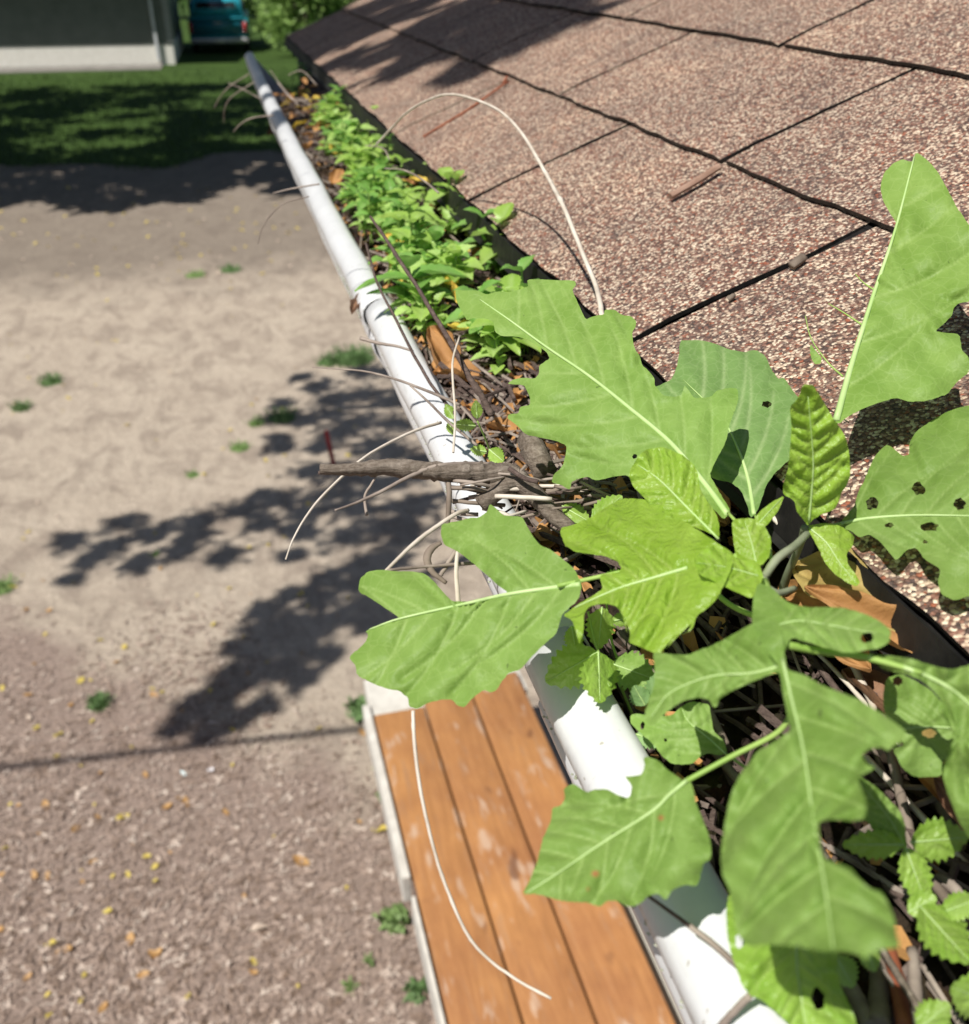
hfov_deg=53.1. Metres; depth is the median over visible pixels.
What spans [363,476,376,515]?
thin twig
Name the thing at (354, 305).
dead leaf
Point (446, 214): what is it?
seedling
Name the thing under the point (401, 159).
seedling
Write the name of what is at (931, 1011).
toothed weed
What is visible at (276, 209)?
dry wisp
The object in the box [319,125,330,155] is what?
seedling
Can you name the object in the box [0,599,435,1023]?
mulch
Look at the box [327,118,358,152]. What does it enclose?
seedling
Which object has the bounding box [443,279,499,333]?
seedling
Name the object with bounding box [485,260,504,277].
seedling
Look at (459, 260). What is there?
seedling
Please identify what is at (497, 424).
dead leaf
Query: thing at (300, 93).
dead leaf
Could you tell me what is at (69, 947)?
fallen leaf
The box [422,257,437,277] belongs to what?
seedling
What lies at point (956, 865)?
twig litter
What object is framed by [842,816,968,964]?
toothed weed
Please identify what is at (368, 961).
grass tuft
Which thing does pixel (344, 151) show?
seedling
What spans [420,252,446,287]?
seedling
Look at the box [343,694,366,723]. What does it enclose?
grass tuft
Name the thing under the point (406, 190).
seedling
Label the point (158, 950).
fallen leaf
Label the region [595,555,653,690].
toothed weed
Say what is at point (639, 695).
toothed weed
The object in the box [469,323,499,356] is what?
seedling
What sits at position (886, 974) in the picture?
dry stalk
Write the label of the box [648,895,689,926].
straw
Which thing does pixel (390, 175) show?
seedling
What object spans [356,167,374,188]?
seedling
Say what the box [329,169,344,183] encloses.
dead leaf
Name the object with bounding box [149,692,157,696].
fallen leaf
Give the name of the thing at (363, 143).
seedling
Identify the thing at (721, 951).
straw
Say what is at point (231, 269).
grass tuft
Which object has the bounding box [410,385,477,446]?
thin twig
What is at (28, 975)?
fallen leaf
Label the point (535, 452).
chunk of bark
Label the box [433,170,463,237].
seedling
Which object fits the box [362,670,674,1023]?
plank bench
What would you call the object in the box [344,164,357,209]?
seedling
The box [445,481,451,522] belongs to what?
thin twig
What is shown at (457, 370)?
dead leaf
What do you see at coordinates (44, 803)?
fallen leaf
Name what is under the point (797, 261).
roof debris
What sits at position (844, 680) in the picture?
dry stalk
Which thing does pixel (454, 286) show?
dead leaf
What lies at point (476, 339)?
seedling
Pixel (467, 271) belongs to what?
seedling
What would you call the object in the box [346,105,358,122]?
seedling
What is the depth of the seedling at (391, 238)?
0.68 m
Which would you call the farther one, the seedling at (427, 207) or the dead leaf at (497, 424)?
the seedling at (427, 207)
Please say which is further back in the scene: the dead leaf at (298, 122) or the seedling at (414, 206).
the dead leaf at (298, 122)
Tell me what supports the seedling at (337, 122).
on the debris at (935, 968)
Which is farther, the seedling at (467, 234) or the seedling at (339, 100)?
the seedling at (339, 100)
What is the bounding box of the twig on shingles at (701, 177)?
[668,164,720,198]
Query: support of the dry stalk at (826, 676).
on the debris at (935, 968)
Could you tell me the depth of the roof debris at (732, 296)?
0.45 m
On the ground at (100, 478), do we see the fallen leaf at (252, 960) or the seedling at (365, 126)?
the fallen leaf at (252, 960)
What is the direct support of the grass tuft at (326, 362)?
on the ground at (100, 478)
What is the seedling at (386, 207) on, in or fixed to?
on the debris at (935, 968)
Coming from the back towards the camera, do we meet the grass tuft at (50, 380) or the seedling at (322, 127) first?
the grass tuft at (50, 380)
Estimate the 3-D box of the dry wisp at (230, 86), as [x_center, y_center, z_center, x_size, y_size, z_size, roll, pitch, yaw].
[-0.308,-0.508,1.173,0.065,0.043,0.006,17,34,26]
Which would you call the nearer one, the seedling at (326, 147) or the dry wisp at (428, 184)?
the dry wisp at (428, 184)
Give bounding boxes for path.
[0,64,163,72]
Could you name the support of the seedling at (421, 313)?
on the debris at (935, 968)
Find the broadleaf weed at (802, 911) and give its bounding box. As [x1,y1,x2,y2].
[350,153,968,1023]
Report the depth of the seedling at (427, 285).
0.59 m
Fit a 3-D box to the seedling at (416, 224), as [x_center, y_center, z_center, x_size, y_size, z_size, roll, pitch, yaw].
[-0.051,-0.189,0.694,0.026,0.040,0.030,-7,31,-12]
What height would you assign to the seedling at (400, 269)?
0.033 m
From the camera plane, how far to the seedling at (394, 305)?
0.59 m
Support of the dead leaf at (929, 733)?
on the twig litter at (956, 865)
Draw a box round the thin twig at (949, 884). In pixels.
[935,872,962,894]
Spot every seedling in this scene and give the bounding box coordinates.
[295,62,311,85]
[309,114,322,124]
[312,94,348,129]
[313,107,329,125]
[314,98,326,113]
[315,111,340,137]
[316,140,339,165]
[319,92,343,109]
[319,95,346,109]
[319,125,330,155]
[322,95,340,111]
[323,120,340,154]
[324,108,345,123]
[326,84,347,108]
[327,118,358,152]
[327,136,352,170]
[328,126,357,144]
[332,111,350,121]
[333,120,359,142]
[333,144,374,157]
[333,172,366,200]
[334,118,376,139]
[335,146,373,170]
[336,182,353,215]
[338,123,368,144]
[340,146,371,176]
[340,180,360,216]
[341,133,359,154]
[342,184,369,225]
[344,149,369,164]
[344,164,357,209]
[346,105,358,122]
[348,140,384,158]
[349,216,372,242]
[351,135,394,164]
[351,166,373,180]
[352,183,383,244]
[353,150,412,177]
[353,158,404,178]
[354,177,389,212]
[354,252,466,330]
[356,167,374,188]
[356,175,395,212]
[358,215,379,243]
[359,165,395,232]
[359,202,392,237]
[360,133,387,146]
[366,207,402,238]
[368,235,398,286]
[370,180,401,204]
[376,172,403,198]
[376,189,387,227]
[377,198,421,227]
[378,193,442,242]
[379,133,403,168]
[381,203,413,228]
[381,212,414,247]
[382,241,414,282]
[384,177,423,202]
[384,211,435,281]
[384,260,406,285]
[384,283,432,330]
[385,188,418,206]
[385,198,407,247]
[386,154,413,187]
[386,186,424,219]
[389,248,417,280]
[391,275,454,307]
[392,229,428,270]
[394,299,419,331]
[397,191,435,225]
[399,225,469,259]
[400,222,442,278]
[403,218,441,230]
[403,290,439,342]
[406,221,431,234]
[408,240,428,270]
[409,241,464,285]
[413,318,433,342]
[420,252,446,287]
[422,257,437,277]
[424,167,462,234]
[424,192,438,213]
[425,282,433,304]
[425,292,447,326]
[427,244,475,300]
[427,304,452,326]
[428,243,461,287]
[429,245,484,284]
[429,313,459,327]
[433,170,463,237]
[434,263,477,301]
[435,253,474,303]
[437,207,453,240]
[437,209,456,240]
[443,209,456,227]
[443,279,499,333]
[445,224,472,244]
[451,195,463,229]
[451,321,498,357]
[455,219,467,225]
[458,285,496,316]
[460,333,481,352]
[462,207,493,243]
[469,318,519,355]
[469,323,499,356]
[470,202,513,273]
[470,330,510,364]
[480,325,540,362]
[484,242,496,269]
[484,261,508,275]
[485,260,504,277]
[488,354,510,374]
[494,286,524,330]
[494,287,504,291]
[495,255,534,286]
[499,273,521,291]
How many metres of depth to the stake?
5.91 m
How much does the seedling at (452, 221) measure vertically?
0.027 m
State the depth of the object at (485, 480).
0.34 m
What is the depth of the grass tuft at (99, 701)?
4.13 m
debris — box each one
[267,100,968,1023]
[423,80,508,136]
[727,293,735,301]
[788,253,807,269]
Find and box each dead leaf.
[292,120,307,127]
[297,89,302,97]
[303,142,311,147]
[316,119,325,126]
[328,144,341,156]
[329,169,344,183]
[350,280,366,313]
[385,233,403,241]
[403,179,418,186]
[409,175,429,183]
[426,325,460,388]
[429,204,441,211]
[433,358,482,383]
[444,276,458,285]
[447,319,469,329]
[451,281,457,302]
[470,247,480,257]
[483,414,519,435]
[528,474,591,506]
[531,530,561,546]
[542,439,565,450]
[553,442,565,463]
[713,486,730,523]
[778,579,870,671]
[792,547,894,631]
[804,584,911,652]
[841,667,902,714]
[922,729,946,763]
[934,777,968,838]
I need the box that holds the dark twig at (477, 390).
[369,216,494,417]
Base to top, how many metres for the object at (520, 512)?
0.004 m
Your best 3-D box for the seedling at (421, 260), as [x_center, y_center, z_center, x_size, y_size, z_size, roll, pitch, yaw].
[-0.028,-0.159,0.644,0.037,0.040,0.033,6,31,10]
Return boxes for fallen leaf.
[23,972,31,980]
[31,870,36,879]
[41,800,48,809]
[43,939,55,946]
[62,945,71,951]
[70,824,79,831]
[77,677,83,683]
[88,859,97,863]
[98,1001,107,1012]
[102,907,111,913]
[116,813,129,819]
[126,931,133,945]
[136,970,149,977]
[148,950,156,955]
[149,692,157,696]
[151,863,158,868]
[151,947,162,957]
[161,802,171,808]
[182,796,188,806]
[222,808,228,814]
[249,923,266,931]
[249,969,257,974]
[250,957,256,964]
[293,855,309,865]
[359,728,365,735]
[372,824,386,831]
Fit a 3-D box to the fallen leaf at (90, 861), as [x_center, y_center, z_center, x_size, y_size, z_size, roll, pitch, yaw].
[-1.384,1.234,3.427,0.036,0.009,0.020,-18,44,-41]
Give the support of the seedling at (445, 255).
on the debris at (935, 968)
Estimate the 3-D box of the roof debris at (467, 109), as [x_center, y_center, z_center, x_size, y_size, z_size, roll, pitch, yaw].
[-0.017,-0.389,0.934,0.109,0.042,0.003,-24,38,-35]
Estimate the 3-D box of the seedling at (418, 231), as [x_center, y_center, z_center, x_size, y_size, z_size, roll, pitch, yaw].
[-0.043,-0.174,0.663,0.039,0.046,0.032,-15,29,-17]
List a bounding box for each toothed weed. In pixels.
[444,400,503,462]
[545,607,633,714]
[562,495,622,522]
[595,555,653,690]
[629,673,655,749]
[837,951,880,987]
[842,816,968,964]
[914,973,968,1023]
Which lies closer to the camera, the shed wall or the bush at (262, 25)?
the shed wall
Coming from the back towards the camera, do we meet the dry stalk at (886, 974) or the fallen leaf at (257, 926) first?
the fallen leaf at (257, 926)
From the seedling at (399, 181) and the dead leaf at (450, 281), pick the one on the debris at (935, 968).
the seedling at (399, 181)
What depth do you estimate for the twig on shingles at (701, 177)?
0.57 m
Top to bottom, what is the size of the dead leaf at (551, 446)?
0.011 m
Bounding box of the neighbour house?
[0,0,183,67]
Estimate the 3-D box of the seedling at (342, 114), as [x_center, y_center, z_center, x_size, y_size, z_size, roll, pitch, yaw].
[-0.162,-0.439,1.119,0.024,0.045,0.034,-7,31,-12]
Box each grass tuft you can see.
[0,572,18,595]
[6,398,33,412]
[35,371,62,386]
[85,690,115,712]
[146,551,159,555]
[181,268,205,277]
[184,468,198,478]
[217,262,242,273]
[225,439,253,452]
[244,413,266,427]
[261,404,299,424]
[312,351,345,367]
[325,342,378,368]
[340,975,359,995]
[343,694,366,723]
[362,951,375,966]
[372,902,409,934]
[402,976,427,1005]
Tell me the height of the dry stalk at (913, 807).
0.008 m
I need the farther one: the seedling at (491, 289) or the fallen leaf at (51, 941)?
the fallen leaf at (51, 941)
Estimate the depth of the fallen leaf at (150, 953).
3.12 m
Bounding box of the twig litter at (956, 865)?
[268,91,968,1023]
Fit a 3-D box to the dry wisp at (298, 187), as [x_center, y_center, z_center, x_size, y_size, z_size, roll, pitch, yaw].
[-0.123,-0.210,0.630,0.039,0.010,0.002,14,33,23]
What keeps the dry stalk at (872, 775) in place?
on the debris at (935, 968)
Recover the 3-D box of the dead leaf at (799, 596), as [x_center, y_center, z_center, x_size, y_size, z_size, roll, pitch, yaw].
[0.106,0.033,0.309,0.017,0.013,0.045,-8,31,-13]
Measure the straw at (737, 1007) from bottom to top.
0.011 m
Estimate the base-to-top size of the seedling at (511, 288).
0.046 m
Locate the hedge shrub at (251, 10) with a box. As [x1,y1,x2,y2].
[180,0,257,18]
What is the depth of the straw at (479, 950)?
0.26 m
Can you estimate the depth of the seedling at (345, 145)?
0.98 m
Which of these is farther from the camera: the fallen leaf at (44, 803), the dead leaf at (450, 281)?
the fallen leaf at (44, 803)
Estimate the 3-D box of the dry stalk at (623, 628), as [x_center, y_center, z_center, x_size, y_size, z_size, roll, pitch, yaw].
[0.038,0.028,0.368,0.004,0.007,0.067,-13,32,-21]
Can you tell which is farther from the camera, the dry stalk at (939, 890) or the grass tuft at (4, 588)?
the grass tuft at (4, 588)
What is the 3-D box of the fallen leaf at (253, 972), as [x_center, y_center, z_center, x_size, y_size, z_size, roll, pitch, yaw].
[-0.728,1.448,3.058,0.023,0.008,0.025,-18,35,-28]
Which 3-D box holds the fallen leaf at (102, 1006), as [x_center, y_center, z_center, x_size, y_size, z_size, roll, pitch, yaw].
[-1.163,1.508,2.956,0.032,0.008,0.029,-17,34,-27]
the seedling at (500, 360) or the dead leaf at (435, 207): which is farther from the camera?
the dead leaf at (435, 207)
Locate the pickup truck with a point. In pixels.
(218, 21)
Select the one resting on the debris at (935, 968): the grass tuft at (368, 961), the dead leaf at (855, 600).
the dead leaf at (855, 600)
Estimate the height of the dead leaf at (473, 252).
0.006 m
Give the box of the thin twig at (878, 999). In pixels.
[867,953,890,1023]
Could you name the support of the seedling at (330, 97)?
on the debris at (935, 968)
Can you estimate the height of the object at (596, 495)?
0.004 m
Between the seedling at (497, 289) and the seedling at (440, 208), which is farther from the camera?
the seedling at (440, 208)
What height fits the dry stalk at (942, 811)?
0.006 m
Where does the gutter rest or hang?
attached to the shingle roof
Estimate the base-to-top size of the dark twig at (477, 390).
0.057 m
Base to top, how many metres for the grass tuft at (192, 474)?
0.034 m
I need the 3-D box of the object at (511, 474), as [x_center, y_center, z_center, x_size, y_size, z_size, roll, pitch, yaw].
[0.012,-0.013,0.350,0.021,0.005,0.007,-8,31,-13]
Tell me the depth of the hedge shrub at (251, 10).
44.32 m
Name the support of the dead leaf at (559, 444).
on the twig litter at (956, 865)
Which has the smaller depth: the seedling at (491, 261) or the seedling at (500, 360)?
the seedling at (500, 360)
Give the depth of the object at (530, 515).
0.36 m
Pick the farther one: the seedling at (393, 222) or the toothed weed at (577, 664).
the seedling at (393, 222)
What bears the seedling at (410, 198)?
on the debris at (935, 968)
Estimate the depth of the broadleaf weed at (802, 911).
0.27 m
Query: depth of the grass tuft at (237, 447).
6.27 m
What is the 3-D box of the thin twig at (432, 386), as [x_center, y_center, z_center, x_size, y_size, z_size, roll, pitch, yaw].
[-0.042,-0.092,0.469,0.009,0.039,0.147,-11,32,-17]
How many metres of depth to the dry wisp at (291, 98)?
1.07 m
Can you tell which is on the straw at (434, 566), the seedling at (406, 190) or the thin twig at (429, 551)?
the thin twig at (429, 551)
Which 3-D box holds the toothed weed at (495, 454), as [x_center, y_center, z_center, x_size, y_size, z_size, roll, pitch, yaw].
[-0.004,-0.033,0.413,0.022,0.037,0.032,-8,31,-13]
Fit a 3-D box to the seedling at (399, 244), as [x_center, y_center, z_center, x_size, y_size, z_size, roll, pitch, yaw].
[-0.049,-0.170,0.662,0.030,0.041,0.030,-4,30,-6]
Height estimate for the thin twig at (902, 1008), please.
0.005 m
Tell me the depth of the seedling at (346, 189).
0.85 m
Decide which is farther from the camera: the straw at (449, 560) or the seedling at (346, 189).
the seedling at (346, 189)
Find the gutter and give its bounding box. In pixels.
[245,52,899,1023]
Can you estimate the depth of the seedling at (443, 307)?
0.58 m
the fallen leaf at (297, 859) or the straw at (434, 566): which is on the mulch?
the fallen leaf at (297, 859)
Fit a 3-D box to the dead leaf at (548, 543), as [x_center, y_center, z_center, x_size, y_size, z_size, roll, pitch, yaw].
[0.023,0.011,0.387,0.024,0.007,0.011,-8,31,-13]
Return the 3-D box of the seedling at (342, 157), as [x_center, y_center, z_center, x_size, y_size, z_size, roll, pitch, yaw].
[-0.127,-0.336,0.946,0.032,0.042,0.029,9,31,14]
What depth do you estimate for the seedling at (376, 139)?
0.99 m
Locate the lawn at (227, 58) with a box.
[0,0,299,167]
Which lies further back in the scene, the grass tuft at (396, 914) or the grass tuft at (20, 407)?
the grass tuft at (20, 407)
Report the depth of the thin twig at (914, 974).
0.23 m
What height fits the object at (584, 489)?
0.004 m
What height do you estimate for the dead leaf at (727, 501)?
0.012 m
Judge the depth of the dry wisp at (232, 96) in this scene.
1.17 m
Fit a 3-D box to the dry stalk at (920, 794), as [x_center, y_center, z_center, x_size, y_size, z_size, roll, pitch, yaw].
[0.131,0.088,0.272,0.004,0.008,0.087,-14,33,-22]
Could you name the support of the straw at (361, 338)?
on the thin twig at (432, 386)
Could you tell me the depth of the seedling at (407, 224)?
0.73 m
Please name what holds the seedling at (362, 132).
on the debris at (935, 968)
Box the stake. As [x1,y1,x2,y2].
[324,430,335,463]
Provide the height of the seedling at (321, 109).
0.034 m
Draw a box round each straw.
[285,421,441,559]
[312,367,459,405]
[334,462,488,510]
[359,336,413,350]
[375,93,603,314]
[385,508,469,569]
[387,561,474,570]
[411,710,551,999]
[439,549,455,575]
[451,336,459,452]
[454,551,460,600]
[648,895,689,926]
[688,923,735,967]
[718,992,752,1023]
[850,667,876,709]
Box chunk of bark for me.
[516,431,556,483]
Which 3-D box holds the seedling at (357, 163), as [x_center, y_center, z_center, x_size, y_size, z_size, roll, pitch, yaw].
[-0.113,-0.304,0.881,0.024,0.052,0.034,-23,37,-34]
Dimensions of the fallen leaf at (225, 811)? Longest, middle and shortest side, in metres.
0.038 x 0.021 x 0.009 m
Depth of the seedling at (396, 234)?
0.68 m
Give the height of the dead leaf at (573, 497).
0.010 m
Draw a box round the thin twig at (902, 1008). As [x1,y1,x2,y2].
[884,948,912,1023]
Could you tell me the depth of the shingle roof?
0.61 m
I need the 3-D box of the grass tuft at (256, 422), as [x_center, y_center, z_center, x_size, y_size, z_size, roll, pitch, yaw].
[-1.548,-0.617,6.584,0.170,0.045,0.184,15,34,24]
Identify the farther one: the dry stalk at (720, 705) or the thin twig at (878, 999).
the dry stalk at (720, 705)
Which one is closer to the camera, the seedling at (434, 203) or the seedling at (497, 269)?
the seedling at (497, 269)
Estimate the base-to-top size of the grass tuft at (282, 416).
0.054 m
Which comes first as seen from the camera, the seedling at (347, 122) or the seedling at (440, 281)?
the seedling at (440, 281)
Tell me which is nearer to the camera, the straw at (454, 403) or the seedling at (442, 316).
the straw at (454, 403)
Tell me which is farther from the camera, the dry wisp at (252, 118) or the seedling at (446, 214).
the dry wisp at (252, 118)
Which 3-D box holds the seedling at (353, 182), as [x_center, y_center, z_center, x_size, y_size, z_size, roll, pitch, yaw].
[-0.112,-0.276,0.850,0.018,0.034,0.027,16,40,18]
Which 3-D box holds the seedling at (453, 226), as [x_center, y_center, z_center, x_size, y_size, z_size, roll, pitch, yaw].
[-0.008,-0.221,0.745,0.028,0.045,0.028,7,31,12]
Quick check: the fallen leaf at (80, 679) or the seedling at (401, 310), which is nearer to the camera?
the seedling at (401, 310)
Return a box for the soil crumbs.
[280,99,968,983]
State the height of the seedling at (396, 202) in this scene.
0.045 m
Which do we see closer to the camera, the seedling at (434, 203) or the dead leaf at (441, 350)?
the dead leaf at (441, 350)
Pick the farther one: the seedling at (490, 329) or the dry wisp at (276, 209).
the dry wisp at (276, 209)
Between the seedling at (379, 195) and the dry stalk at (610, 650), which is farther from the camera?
the seedling at (379, 195)
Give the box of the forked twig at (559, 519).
[319,458,575,530]
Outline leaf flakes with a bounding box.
[280,93,942,960]
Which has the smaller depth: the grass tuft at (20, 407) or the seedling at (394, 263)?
the seedling at (394, 263)
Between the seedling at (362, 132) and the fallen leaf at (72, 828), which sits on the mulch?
the fallen leaf at (72, 828)
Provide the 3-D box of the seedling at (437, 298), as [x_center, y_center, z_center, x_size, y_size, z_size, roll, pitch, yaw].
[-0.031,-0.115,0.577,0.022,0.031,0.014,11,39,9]
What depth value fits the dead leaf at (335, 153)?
1.07 m
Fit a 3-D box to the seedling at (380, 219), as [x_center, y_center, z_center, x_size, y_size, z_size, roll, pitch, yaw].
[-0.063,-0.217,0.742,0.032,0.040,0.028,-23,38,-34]
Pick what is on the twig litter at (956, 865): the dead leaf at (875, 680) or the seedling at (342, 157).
the dead leaf at (875, 680)
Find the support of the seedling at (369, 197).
on the debris at (935, 968)
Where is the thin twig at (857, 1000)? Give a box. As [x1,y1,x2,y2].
[840,982,874,1023]
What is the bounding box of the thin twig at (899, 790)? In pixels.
[885,748,914,848]
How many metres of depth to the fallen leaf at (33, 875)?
3.38 m
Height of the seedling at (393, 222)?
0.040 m
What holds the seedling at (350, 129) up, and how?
on the debris at (935, 968)
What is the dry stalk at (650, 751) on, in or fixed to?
on the debris at (935, 968)
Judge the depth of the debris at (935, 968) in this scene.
0.31 m
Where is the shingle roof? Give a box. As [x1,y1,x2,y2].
[284,0,968,700]
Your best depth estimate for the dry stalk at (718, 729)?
0.30 m
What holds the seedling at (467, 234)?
on the debris at (935, 968)
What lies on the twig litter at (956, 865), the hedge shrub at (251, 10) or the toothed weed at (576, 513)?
the toothed weed at (576, 513)
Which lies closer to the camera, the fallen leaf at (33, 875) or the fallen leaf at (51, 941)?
the fallen leaf at (51, 941)
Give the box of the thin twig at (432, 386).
[365,243,453,414]
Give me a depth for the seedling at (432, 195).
0.77 m
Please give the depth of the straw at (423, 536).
0.32 m
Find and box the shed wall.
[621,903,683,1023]
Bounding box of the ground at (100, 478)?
[0,150,572,1023]
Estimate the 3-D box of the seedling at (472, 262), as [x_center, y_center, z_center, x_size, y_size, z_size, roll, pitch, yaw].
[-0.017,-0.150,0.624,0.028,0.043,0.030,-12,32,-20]
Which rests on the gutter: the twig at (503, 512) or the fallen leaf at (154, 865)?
the twig at (503, 512)
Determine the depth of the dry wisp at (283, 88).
1.15 m
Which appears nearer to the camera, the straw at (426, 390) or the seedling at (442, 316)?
the straw at (426, 390)
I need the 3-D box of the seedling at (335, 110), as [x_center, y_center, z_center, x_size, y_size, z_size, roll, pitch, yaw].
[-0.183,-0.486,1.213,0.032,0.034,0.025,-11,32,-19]
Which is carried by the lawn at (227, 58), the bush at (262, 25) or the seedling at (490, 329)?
the bush at (262, 25)
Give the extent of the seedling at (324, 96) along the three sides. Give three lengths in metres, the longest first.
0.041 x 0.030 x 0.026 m
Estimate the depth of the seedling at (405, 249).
0.65 m
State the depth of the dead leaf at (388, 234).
0.72 m
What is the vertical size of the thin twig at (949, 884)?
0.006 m
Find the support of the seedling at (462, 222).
on the debris at (935, 968)
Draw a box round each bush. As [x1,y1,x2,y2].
[243,0,301,45]
[252,0,356,49]
[253,0,333,49]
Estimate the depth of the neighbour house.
26.00 m
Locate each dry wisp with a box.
[214,74,248,107]
[223,82,253,122]
[229,83,261,99]
[233,115,273,131]
[258,196,308,242]
[270,70,298,105]
[273,183,319,193]
[277,82,308,101]
[289,70,316,84]
[365,145,389,159]
[384,168,439,193]
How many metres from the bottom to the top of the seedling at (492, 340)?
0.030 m
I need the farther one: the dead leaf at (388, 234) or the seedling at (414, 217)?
the dead leaf at (388, 234)
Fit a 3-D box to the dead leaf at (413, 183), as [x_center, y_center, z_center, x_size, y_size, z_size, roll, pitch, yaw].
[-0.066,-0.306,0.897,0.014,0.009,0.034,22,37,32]
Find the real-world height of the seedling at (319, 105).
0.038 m
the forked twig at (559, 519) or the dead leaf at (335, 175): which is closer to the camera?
the forked twig at (559, 519)
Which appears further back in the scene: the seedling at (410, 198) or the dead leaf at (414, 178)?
the dead leaf at (414, 178)
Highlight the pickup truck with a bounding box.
[188,0,250,50]
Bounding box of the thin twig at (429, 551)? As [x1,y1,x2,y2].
[423,541,447,583]
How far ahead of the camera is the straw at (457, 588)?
0.32 m
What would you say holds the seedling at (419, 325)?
on the twig litter at (956, 865)
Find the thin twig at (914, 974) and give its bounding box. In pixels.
[906,946,922,1023]
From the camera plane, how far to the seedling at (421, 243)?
0.64 m
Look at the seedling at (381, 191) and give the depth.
0.78 m
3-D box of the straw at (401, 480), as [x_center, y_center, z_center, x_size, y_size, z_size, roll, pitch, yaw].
[-0.025,-0.010,0.344,0.059,0.009,0.011,-8,31,-13]
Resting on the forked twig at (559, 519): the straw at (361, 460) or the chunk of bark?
the straw at (361, 460)
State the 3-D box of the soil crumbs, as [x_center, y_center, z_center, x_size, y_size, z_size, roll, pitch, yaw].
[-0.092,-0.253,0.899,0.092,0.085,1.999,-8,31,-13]
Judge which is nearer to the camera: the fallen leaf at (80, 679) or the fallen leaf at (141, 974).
the fallen leaf at (141, 974)
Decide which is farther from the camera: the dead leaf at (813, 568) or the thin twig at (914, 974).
the dead leaf at (813, 568)
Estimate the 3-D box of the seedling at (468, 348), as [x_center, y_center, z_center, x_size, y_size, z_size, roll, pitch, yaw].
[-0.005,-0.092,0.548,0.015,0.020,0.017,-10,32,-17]
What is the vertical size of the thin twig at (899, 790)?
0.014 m
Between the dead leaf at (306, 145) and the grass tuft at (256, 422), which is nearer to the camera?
the dead leaf at (306, 145)
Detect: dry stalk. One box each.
[551,546,629,637]
[568,563,630,697]
[583,623,654,754]
[610,567,728,746]
[616,630,877,952]
[695,615,894,800]
[709,700,723,708]
[752,596,902,746]
[796,640,842,692]
[821,844,918,1011]
[862,753,957,824]
[864,755,968,861]
[871,748,887,774]
[879,962,913,1013]
[880,874,909,907]
[896,744,968,860]
[900,842,968,929]

